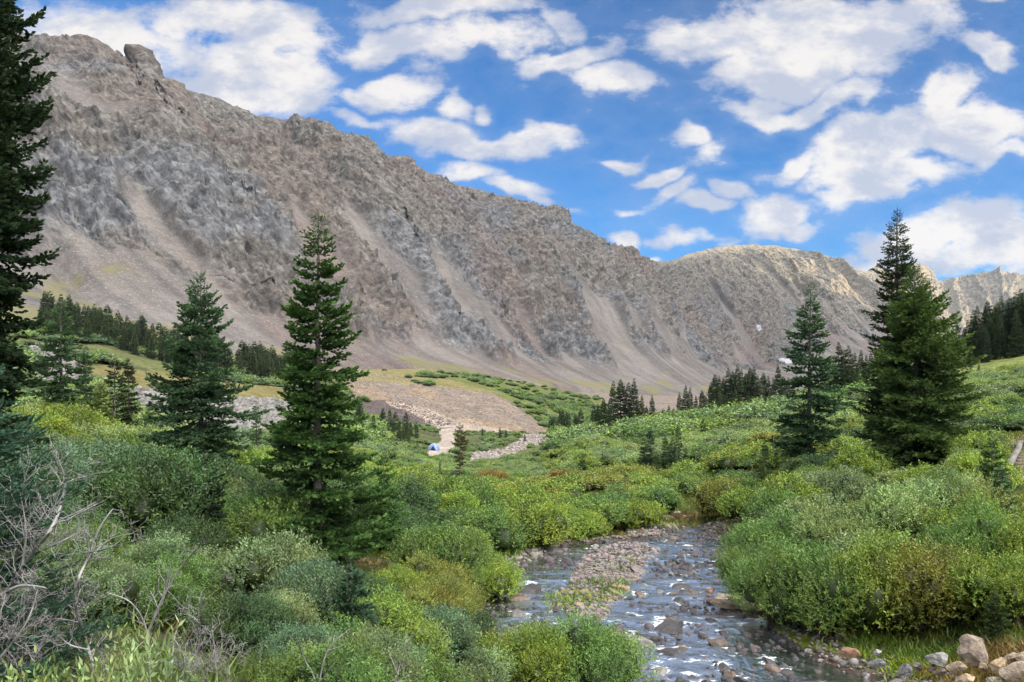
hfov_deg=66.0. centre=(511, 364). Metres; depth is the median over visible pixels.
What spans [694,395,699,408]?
spruce tree
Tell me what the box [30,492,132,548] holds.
willow bush
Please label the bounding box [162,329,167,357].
spruce tree
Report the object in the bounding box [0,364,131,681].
blue spruce
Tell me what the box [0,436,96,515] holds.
willow bush
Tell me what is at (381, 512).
spruce tree
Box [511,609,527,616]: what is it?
river rock
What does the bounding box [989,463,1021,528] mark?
spruce tree
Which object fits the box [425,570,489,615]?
willow bush
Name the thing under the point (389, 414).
spruce tree
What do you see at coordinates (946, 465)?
willow bush
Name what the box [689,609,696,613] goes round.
river rock
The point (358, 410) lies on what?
spruce tree
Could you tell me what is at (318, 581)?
willow bush
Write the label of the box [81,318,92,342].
spruce tree
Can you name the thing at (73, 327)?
spruce tree
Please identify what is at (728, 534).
willow bush
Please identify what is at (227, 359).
spruce tree
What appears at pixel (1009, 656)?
boulder
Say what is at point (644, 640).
river rock
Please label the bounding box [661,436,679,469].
spruce tree
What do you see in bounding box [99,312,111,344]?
spruce tree
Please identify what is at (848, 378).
spruce tree
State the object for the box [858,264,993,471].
spruce tree
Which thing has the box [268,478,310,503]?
willow bush
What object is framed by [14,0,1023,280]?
sky
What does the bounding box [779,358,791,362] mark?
snow patch
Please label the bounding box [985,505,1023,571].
willow bush
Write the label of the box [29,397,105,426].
willow bush
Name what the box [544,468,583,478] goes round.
willow bush
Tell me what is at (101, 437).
willow bush
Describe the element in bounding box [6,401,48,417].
willow bush
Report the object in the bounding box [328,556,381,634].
young spruce
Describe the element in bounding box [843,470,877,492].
willow bush
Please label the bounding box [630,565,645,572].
river rock
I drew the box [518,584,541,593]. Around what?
river rock
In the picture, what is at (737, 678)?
river rock
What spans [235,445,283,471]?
willow bush
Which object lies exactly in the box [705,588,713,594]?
boulder
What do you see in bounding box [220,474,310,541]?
willow bush
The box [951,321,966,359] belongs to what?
spruce tree
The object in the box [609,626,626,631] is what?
river rock
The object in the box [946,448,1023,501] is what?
willow bush
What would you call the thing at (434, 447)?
dome tent
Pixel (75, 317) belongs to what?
spruce tree
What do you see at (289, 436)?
spruce tree
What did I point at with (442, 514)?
willow bush
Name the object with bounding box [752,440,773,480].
spruce tree
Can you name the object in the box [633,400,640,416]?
spruce tree
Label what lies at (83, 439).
willow bush
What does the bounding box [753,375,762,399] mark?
spruce tree
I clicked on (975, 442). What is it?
willow bush
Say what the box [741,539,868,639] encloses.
willow bush
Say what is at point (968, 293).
distant mountain
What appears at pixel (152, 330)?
spruce tree
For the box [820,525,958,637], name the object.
willow bush
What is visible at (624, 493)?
willow bush
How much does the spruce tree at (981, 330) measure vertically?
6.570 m
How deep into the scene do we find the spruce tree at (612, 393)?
131.78 m
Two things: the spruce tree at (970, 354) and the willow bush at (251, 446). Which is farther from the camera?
the spruce tree at (970, 354)
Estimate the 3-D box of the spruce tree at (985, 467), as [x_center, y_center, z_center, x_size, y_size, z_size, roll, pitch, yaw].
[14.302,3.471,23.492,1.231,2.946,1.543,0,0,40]
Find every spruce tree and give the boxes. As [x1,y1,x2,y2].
[0,0,59,461]
[18,300,96,413]
[34,290,50,321]
[36,307,43,320]
[41,310,50,336]
[45,297,54,320]
[56,294,66,323]
[57,316,65,334]
[63,294,76,316]
[63,298,78,330]
[69,303,77,326]
[70,320,76,335]
[74,318,80,336]
[74,343,102,412]
[79,304,91,331]
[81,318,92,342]
[82,306,92,327]
[88,381,115,424]
[91,311,104,334]
[91,322,96,335]
[95,308,104,333]
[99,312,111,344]
[103,354,125,423]
[104,314,114,338]
[111,318,119,342]
[115,359,141,425]
[117,325,129,349]
[118,317,123,335]
[120,333,125,350]
[122,315,133,342]
[125,322,136,351]
[130,331,141,354]
[136,266,272,467]
[137,323,146,346]
[139,406,157,431]
[144,329,153,357]
[146,333,156,359]
[148,323,157,346]
[156,344,164,360]
[158,328,165,352]
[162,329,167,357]
[164,343,173,363]
[208,352,219,367]
[214,351,222,366]
[220,343,233,367]
[237,354,244,374]
[243,210,397,570]
[244,348,258,376]
[247,349,259,376]
[248,401,263,446]
[252,347,261,371]
[256,354,263,378]
[262,353,271,377]
[264,355,275,378]
[272,355,281,372]
[355,405,364,426]
[360,448,409,555]
[371,413,377,429]
[378,408,384,422]
[386,408,393,432]
[389,418,395,437]
[392,411,398,432]
[395,419,402,436]
[396,426,402,441]
[400,426,405,442]
[401,412,410,432]
[404,420,411,439]
[409,421,413,436]
[413,421,419,438]
[452,422,468,477]
[557,410,565,426]
[564,412,570,427]
[578,409,584,424]
[579,453,586,472]
[590,405,595,422]
[593,404,601,426]
[596,398,608,426]
[603,401,612,426]
[605,381,619,424]
[614,379,630,420]
[620,382,633,418]
[629,379,639,417]
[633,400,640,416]
[637,436,653,467]
[638,395,646,415]
[645,426,655,465]
[647,395,656,416]
[652,450,662,470]
[656,435,670,470]
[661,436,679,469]
[672,423,683,458]
[675,392,681,411]
[680,386,690,409]
[680,446,690,463]
[687,387,693,409]
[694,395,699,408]
[697,391,706,409]
[698,419,706,431]
[706,383,716,406]
[710,374,719,404]
[714,376,722,404]
[715,392,722,408]
[717,377,727,405]
[722,368,731,404]
[723,395,728,405]
[726,371,739,405]
[731,364,744,403]
[731,387,737,403]
[738,369,745,398]
[738,373,751,402]
[745,368,754,400]
[748,366,759,400]
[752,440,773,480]
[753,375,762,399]
[757,462,769,486]
[759,373,767,398]
[763,378,770,398]
[769,281,856,458]
[769,377,777,396]
[773,450,778,472]
[775,365,782,395]
[778,376,787,395]
[785,377,790,394]
[827,342,845,392]
[828,362,836,392]
[839,350,849,384]
[840,345,860,390]
[844,208,940,460]
[850,353,861,382]
[855,350,864,380]
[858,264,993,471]
[860,356,868,381]
[865,355,876,380]
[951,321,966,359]
[961,319,971,346]
[967,310,976,356]
[967,346,973,366]
[968,301,995,352]
[969,306,981,358]
[972,433,1015,502]
[973,313,987,357]
[973,328,993,362]
[974,320,983,356]
[977,318,998,359]
[986,306,1000,353]
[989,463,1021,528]
[992,303,1002,342]
[992,315,1008,359]
[995,296,1004,338]
[997,300,1011,345]
[1001,298,1015,355]
[1002,291,1018,354]
[1006,310,1023,356]
[1008,289,1023,353]
[1009,290,1023,353]
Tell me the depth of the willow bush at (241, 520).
15.88 m
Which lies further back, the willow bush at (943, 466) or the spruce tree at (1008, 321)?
the spruce tree at (1008, 321)
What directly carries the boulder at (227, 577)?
on the ground at (442, 438)
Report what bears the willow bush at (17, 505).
on the ground at (442, 438)
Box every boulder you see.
[222,572,232,583]
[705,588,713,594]
[710,593,740,608]
[838,647,859,657]
[869,658,885,667]
[872,649,881,655]
[898,663,912,675]
[912,662,921,670]
[924,652,947,667]
[927,664,935,671]
[934,668,946,675]
[945,661,966,672]
[955,673,974,681]
[957,634,988,667]
[979,662,987,671]
[985,677,1004,681]
[988,657,1006,673]
[998,661,1023,681]
[1004,652,1016,663]
[1011,651,1023,661]
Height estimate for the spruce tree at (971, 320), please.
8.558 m
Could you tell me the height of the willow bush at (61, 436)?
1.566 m
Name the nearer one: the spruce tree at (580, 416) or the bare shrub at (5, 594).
the bare shrub at (5, 594)
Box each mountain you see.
[0,33,950,395]
[868,263,1023,334]
[963,295,1023,338]
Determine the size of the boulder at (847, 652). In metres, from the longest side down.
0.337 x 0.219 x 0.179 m
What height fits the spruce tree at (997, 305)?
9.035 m
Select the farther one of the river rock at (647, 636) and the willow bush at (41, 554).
the river rock at (647, 636)
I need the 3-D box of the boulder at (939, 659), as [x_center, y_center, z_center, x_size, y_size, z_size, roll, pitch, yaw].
[6.516,4.504,12.127,0.357,0.233,0.334,12,2,10]
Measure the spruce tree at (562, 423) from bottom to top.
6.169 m
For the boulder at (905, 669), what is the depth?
11.83 m
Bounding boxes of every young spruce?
[183,450,228,536]
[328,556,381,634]
[980,587,1014,644]
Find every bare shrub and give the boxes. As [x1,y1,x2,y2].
[0,436,114,681]
[11,501,147,678]
[88,545,208,681]
[166,590,254,681]
[170,583,200,677]
[297,626,349,681]
[365,628,425,681]
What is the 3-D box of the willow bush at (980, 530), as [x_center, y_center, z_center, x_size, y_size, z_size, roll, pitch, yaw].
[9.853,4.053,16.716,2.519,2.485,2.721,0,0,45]
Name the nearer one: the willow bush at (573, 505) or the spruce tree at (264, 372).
the willow bush at (573, 505)
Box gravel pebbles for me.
[472,517,974,681]
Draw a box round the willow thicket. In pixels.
[3,362,1023,499]
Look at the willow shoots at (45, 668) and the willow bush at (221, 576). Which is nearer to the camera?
the willow shoots at (45, 668)
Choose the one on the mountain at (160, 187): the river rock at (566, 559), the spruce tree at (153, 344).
the spruce tree at (153, 344)
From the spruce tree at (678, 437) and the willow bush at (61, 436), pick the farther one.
the spruce tree at (678, 437)
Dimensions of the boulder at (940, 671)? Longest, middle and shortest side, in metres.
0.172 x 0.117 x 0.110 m
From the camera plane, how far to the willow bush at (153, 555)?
10.86 m
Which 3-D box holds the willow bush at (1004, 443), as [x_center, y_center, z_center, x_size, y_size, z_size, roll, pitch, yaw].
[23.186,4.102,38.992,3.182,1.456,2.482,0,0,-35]
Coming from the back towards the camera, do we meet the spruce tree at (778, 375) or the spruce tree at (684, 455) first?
the spruce tree at (778, 375)
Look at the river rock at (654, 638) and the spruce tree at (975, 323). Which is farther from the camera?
the spruce tree at (975, 323)
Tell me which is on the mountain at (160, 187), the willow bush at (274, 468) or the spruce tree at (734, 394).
the spruce tree at (734, 394)
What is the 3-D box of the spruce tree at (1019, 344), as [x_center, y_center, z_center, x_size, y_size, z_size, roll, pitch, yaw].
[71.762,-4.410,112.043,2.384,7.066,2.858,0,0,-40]
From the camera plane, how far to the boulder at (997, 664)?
11.67 m
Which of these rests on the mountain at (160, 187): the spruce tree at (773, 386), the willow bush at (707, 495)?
the spruce tree at (773, 386)
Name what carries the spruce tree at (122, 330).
on the mountain at (160, 187)
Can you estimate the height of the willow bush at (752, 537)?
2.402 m
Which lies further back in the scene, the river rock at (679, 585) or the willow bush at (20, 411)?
the willow bush at (20, 411)
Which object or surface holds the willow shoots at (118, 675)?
on the ground at (442, 438)
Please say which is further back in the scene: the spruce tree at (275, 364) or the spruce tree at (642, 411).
the spruce tree at (275, 364)
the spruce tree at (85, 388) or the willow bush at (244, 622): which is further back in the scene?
the spruce tree at (85, 388)
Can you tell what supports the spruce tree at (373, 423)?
on the ground at (442, 438)
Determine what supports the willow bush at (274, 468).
on the ground at (442, 438)
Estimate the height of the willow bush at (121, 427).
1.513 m
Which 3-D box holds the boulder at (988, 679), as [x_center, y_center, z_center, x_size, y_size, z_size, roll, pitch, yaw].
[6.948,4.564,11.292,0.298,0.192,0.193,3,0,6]
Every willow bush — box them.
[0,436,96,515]
[0,486,37,517]
[0,531,78,586]
[2,402,41,424]
[2,409,39,435]
[4,428,85,443]
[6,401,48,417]
[6,534,161,625]
[7,435,111,461]
[26,498,98,516]
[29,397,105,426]
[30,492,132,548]
[31,409,78,436]
[43,518,132,563]
[63,427,83,437]
[64,432,166,532]
[70,435,107,443]
[70,440,224,544]
[72,420,118,437]
[77,432,112,444]
[88,410,114,426]
[90,424,138,437]
[101,555,212,631]
[102,561,146,583]
[104,422,139,432]
[104,439,170,461]
[108,430,157,448]
[110,526,224,586]
[115,429,162,446]
[125,540,211,586]
[126,421,166,444]
[129,509,237,581]
[130,547,221,616]
[152,424,173,431]
[164,451,238,521]
[174,587,303,658]
[180,489,315,551]
[195,438,238,452]
[197,458,269,493]
[207,524,337,603]
[211,546,276,594]
[220,474,248,503]
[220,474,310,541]
[226,449,247,461]
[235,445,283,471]
[237,587,322,651]
[238,618,341,681]
[240,442,260,452]
[246,463,296,488]
[249,480,293,494]
[250,630,406,681]
[253,548,377,632]
[254,444,311,468]
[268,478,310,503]
[300,618,436,681]
[304,512,368,559]
[307,463,369,474]
[315,581,457,662]
[318,612,397,648]
[322,480,368,491]
[324,473,365,489]
[334,565,404,605]
[348,470,382,485]
[350,494,377,521]
[362,477,401,487]
[367,563,432,593]
[371,472,407,486]
[373,471,442,514]
[376,550,477,589]
[379,499,430,528]
[381,514,425,550]
[382,513,500,585]
[393,580,458,610]
[399,600,485,667]
[402,572,481,618]
[407,477,444,491]
[409,505,434,520]
[409,643,460,681]
[421,522,484,543]
[424,507,466,527]
[425,489,443,514]
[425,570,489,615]
[428,469,501,508]
[431,607,504,658]
[433,502,484,518]
[438,488,484,510]
[441,642,515,681]
[444,501,531,556]
[448,673,489,681]
[462,523,497,553]
[470,545,531,601]
[471,467,509,480]
[472,614,588,681]
[483,497,510,514]
[491,482,520,506]
[493,489,582,549]
[507,481,554,505]
[520,606,663,681]
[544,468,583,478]
[548,495,570,504]
[553,495,588,519]
[555,521,575,543]
[557,492,583,505]
[564,506,612,540]
[570,491,628,537]
[586,481,635,524]
[616,497,670,529]
[624,484,686,514]
[687,474,743,516]
[692,487,713,515]
[711,542,773,587]
[713,484,761,524]
[714,516,775,551]
[717,469,762,491]
[720,532,814,628]
[724,503,809,554]
[736,485,808,522]
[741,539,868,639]
[748,468,832,504]
[768,488,849,526]
[776,452,832,478]
[786,496,914,549]
[789,463,829,478]
[789,469,824,485]
[802,462,873,507]
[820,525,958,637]
[822,441,896,484]
[825,527,894,556]
[832,476,937,544]
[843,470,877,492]
[852,533,1004,641]
[869,466,913,492]
[881,460,947,490]
[901,474,942,494]
[904,462,1020,542]
[912,495,1018,570]
[915,487,1023,542]
[935,448,1020,487]
[935,459,953,477]
[943,428,1011,459]
[943,543,1023,629]
[944,446,998,459]
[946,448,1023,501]
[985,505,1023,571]
[993,437,1014,448]
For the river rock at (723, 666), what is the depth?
14.41 m
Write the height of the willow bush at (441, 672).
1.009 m
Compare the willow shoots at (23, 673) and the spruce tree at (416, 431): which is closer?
the willow shoots at (23, 673)
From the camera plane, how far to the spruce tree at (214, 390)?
25.68 m
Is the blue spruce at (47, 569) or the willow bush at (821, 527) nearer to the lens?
the blue spruce at (47, 569)
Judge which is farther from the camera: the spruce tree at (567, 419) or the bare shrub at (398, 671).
the spruce tree at (567, 419)
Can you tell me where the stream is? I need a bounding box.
[479,528,872,681]
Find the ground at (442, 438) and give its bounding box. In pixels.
[0,336,1023,681]
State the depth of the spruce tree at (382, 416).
141.53 m
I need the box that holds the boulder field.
[29,343,292,430]
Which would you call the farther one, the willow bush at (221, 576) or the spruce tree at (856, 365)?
the spruce tree at (856, 365)
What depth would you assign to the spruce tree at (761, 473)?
37.93 m
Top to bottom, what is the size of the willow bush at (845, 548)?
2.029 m
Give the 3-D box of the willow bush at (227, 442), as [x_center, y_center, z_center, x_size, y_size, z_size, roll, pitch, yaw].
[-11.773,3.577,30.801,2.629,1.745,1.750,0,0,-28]
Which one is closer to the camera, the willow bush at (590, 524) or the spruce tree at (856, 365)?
the willow bush at (590, 524)
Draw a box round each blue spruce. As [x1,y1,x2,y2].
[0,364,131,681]
[18,549,117,670]
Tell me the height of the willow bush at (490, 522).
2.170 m
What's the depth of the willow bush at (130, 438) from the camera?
25.47 m
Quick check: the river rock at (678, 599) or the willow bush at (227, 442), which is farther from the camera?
the willow bush at (227, 442)
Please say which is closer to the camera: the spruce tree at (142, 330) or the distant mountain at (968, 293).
the spruce tree at (142, 330)
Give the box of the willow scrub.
[1,317,968,462]
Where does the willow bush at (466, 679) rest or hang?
on the ground at (442, 438)
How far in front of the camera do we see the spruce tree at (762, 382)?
137.72 m
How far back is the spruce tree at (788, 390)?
127.84 m
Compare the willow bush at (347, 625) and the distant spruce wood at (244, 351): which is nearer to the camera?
the willow bush at (347, 625)
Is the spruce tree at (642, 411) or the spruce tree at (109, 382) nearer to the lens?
the spruce tree at (109, 382)
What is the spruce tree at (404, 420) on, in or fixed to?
on the ground at (442, 438)
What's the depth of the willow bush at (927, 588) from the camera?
14.98 m
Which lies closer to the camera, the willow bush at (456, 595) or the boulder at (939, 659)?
the boulder at (939, 659)
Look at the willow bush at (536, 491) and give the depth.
35.66 m
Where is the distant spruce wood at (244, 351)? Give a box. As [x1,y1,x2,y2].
[40,290,324,382]
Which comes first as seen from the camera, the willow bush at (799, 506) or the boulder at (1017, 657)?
the boulder at (1017, 657)
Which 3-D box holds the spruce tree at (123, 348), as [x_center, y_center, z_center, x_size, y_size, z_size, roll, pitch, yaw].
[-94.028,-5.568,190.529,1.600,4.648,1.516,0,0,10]
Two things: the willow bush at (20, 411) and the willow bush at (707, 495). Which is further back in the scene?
the willow bush at (707, 495)
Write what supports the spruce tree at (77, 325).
on the mountain at (160, 187)
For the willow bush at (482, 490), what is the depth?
32.99 m
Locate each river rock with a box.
[489,625,505,633]
[508,593,529,600]
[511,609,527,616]
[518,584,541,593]
[544,547,562,553]
[561,557,570,561]
[593,614,605,619]
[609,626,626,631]
[611,583,628,589]
[615,633,655,645]
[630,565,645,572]
[635,590,644,596]
[640,633,650,638]
[650,636,659,640]
[653,666,666,673]
[654,620,683,634]
[656,648,679,655]
[665,539,676,543]
[672,583,690,587]
[673,597,682,601]
[675,646,687,651]
[677,570,691,574]
[687,566,696,570]
[687,674,699,678]
[688,589,699,593]
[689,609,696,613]
[708,637,726,645]
[718,630,728,635]
[718,663,729,669]
[724,670,735,678]
[726,677,734,681]
[732,613,746,618]
[734,676,746,680]
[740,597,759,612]
[762,657,775,664]
[764,664,781,672]
[780,669,793,674]
[889,678,903,681]
[895,674,908,681]
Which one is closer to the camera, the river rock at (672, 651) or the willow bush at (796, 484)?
the river rock at (672, 651)
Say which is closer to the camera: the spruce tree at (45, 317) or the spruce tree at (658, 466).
the spruce tree at (658, 466)
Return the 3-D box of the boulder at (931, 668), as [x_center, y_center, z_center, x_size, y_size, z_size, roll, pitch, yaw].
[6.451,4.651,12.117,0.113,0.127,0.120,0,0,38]
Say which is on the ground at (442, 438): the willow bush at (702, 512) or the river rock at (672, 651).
the willow bush at (702, 512)
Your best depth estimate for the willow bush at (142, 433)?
27.53 m
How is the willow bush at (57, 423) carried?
on the ground at (442, 438)
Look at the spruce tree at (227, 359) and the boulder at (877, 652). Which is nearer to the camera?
the boulder at (877, 652)
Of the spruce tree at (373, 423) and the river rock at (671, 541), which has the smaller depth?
the river rock at (671, 541)
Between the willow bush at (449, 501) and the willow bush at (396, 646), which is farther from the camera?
the willow bush at (449, 501)
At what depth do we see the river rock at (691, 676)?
13.86 m
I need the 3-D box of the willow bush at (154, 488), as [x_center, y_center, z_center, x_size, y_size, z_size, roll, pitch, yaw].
[-6.794,2.494,14.288,3.005,2.300,2.444,0,0,22]
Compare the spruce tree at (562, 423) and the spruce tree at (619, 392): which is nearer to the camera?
the spruce tree at (619, 392)
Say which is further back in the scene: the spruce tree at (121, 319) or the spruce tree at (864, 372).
the spruce tree at (121, 319)
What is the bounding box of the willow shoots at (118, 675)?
[61,614,199,681]
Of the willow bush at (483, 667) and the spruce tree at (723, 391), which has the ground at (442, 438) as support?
the willow bush at (483, 667)
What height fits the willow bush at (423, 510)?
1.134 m
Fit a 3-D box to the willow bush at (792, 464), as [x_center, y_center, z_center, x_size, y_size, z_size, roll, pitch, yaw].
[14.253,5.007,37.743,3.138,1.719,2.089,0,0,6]
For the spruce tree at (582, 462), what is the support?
on the ground at (442, 438)
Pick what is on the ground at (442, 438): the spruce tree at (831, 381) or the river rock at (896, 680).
the river rock at (896, 680)
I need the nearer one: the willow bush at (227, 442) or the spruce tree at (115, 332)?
the willow bush at (227, 442)
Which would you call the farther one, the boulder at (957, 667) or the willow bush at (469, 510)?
the willow bush at (469, 510)
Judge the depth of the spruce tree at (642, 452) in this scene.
62.91 m
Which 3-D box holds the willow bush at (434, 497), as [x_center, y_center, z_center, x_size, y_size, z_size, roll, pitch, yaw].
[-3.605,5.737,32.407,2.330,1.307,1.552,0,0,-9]
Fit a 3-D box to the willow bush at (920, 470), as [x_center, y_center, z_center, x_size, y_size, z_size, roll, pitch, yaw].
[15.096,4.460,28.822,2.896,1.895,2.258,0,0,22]
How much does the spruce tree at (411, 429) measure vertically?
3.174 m
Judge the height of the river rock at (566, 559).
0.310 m
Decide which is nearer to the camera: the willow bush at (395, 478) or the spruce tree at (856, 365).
the willow bush at (395, 478)
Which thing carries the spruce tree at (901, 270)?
on the ground at (442, 438)
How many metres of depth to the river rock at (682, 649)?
15.59 m
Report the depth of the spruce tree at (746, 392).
135.83 m
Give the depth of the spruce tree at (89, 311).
205.99 m
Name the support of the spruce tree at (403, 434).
on the ground at (442, 438)
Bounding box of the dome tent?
[428,443,439,450]
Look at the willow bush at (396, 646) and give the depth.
7.53 m
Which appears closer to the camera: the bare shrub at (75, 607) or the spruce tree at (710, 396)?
the bare shrub at (75, 607)
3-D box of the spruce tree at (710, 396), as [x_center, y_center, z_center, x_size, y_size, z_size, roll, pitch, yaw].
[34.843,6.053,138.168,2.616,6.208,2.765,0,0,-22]
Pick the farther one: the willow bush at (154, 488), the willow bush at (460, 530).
the willow bush at (460, 530)
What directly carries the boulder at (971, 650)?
on the ground at (442, 438)
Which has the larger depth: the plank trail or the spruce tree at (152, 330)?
the spruce tree at (152, 330)
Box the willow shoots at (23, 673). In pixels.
[0,645,71,681]
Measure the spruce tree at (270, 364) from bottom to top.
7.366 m
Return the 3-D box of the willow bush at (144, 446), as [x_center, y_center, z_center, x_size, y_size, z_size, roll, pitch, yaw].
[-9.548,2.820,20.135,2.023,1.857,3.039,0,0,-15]
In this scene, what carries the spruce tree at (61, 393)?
on the ground at (442, 438)
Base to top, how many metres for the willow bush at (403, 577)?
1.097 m
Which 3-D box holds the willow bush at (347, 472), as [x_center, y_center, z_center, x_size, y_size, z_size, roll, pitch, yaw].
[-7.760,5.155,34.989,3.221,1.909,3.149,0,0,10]
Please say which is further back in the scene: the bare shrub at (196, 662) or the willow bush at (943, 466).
the willow bush at (943, 466)
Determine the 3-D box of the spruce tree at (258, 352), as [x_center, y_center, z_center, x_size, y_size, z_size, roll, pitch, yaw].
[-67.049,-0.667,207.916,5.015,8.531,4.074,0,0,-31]
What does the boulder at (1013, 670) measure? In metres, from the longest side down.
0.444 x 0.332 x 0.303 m
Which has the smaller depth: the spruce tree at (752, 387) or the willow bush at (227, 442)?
the willow bush at (227, 442)
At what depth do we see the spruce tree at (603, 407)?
137.82 m
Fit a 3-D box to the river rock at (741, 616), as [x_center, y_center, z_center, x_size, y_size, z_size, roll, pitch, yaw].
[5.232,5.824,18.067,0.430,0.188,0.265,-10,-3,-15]
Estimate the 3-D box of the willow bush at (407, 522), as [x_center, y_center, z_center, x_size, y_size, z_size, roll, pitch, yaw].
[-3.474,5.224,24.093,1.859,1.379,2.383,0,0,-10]
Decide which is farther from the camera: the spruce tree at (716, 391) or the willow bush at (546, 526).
the spruce tree at (716, 391)
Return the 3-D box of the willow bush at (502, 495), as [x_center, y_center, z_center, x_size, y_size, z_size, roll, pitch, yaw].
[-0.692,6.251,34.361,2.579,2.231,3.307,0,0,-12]
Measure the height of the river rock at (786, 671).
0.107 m
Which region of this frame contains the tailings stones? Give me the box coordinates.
[348,370,547,460]
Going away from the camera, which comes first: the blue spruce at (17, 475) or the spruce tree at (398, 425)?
the blue spruce at (17, 475)
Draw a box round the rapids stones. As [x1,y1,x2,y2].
[476,527,864,681]
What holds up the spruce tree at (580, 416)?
on the ground at (442, 438)
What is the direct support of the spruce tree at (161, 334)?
on the mountain at (160, 187)
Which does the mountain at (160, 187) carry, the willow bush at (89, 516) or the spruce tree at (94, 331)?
the spruce tree at (94, 331)
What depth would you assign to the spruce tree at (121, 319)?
208.20 m
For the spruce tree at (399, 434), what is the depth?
119.41 m
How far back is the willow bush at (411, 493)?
29.58 m
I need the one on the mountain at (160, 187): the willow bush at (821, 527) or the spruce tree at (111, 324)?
the spruce tree at (111, 324)
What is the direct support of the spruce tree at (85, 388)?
on the ground at (442, 438)
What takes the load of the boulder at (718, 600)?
on the ground at (442, 438)
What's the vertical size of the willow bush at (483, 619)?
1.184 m
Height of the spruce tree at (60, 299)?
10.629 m
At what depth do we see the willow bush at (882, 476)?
31.09 m
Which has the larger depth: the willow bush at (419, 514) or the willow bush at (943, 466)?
the willow bush at (943, 466)
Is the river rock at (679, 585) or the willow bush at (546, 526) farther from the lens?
the willow bush at (546, 526)
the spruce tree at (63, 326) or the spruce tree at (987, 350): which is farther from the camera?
the spruce tree at (63, 326)
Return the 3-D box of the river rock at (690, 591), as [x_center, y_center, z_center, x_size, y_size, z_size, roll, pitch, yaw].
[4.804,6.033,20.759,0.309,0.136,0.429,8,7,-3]
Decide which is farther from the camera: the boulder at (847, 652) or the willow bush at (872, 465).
the willow bush at (872, 465)
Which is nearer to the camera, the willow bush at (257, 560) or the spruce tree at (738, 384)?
the willow bush at (257, 560)
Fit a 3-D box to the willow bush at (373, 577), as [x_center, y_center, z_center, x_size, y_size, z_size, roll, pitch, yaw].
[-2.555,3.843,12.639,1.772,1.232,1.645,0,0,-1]
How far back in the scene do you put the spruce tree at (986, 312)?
123.81 m
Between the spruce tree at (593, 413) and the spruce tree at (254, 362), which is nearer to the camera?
the spruce tree at (593, 413)
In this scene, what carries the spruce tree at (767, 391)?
on the ground at (442, 438)
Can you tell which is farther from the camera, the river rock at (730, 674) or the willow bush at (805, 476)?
the willow bush at (805, 476)
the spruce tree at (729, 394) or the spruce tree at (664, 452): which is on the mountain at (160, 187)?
the spruce tree at (729, 394)
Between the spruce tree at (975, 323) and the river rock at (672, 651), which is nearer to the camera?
the river rock at (672, 651)
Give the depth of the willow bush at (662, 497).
35.94 m
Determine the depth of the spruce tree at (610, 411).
129.89 m
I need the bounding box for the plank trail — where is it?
[1008,440,1023,486]
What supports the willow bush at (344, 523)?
on the ground at (442, 438)
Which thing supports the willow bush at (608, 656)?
on the ground at (442, 438)
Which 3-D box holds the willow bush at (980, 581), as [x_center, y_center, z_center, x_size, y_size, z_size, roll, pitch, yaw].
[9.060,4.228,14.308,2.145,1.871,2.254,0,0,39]
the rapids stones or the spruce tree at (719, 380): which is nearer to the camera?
the rapids stones
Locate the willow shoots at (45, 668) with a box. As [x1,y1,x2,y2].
[1,650,127,681]
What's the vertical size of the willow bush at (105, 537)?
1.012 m
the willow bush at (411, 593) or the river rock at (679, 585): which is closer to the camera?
the willow bush at (411, 593)
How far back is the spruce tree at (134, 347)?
188.67 m
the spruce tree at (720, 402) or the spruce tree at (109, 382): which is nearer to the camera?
the spruce tree at (109, 382)
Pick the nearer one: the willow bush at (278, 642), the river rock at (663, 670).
the willow bush at (278, 642)
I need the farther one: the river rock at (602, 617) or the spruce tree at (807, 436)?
the spruce tree at (807, 436)
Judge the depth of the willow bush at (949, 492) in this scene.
20.53 m
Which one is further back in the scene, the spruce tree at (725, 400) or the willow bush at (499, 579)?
the spruce tree at (725, 400)
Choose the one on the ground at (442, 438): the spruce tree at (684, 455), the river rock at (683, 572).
the spruce tree at (684, 455)
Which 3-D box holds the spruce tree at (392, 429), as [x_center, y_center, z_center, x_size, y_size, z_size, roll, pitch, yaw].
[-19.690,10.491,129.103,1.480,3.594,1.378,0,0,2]
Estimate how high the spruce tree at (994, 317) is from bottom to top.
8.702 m
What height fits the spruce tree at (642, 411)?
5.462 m
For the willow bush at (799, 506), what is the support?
on the ground at (442, 438)
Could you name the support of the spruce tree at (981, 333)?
on the mountain at (160, 187)
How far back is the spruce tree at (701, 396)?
131.88 m
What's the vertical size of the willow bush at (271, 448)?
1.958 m
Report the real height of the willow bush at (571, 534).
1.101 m
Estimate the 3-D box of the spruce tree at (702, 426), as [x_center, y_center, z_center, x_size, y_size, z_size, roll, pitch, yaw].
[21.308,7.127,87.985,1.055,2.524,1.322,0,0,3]
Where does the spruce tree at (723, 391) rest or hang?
on the mountain at (160, 187)
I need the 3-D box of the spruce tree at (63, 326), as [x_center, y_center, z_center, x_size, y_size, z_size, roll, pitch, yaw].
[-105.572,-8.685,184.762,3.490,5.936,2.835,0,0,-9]
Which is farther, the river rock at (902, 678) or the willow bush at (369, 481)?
the willow bush at (369, 481)

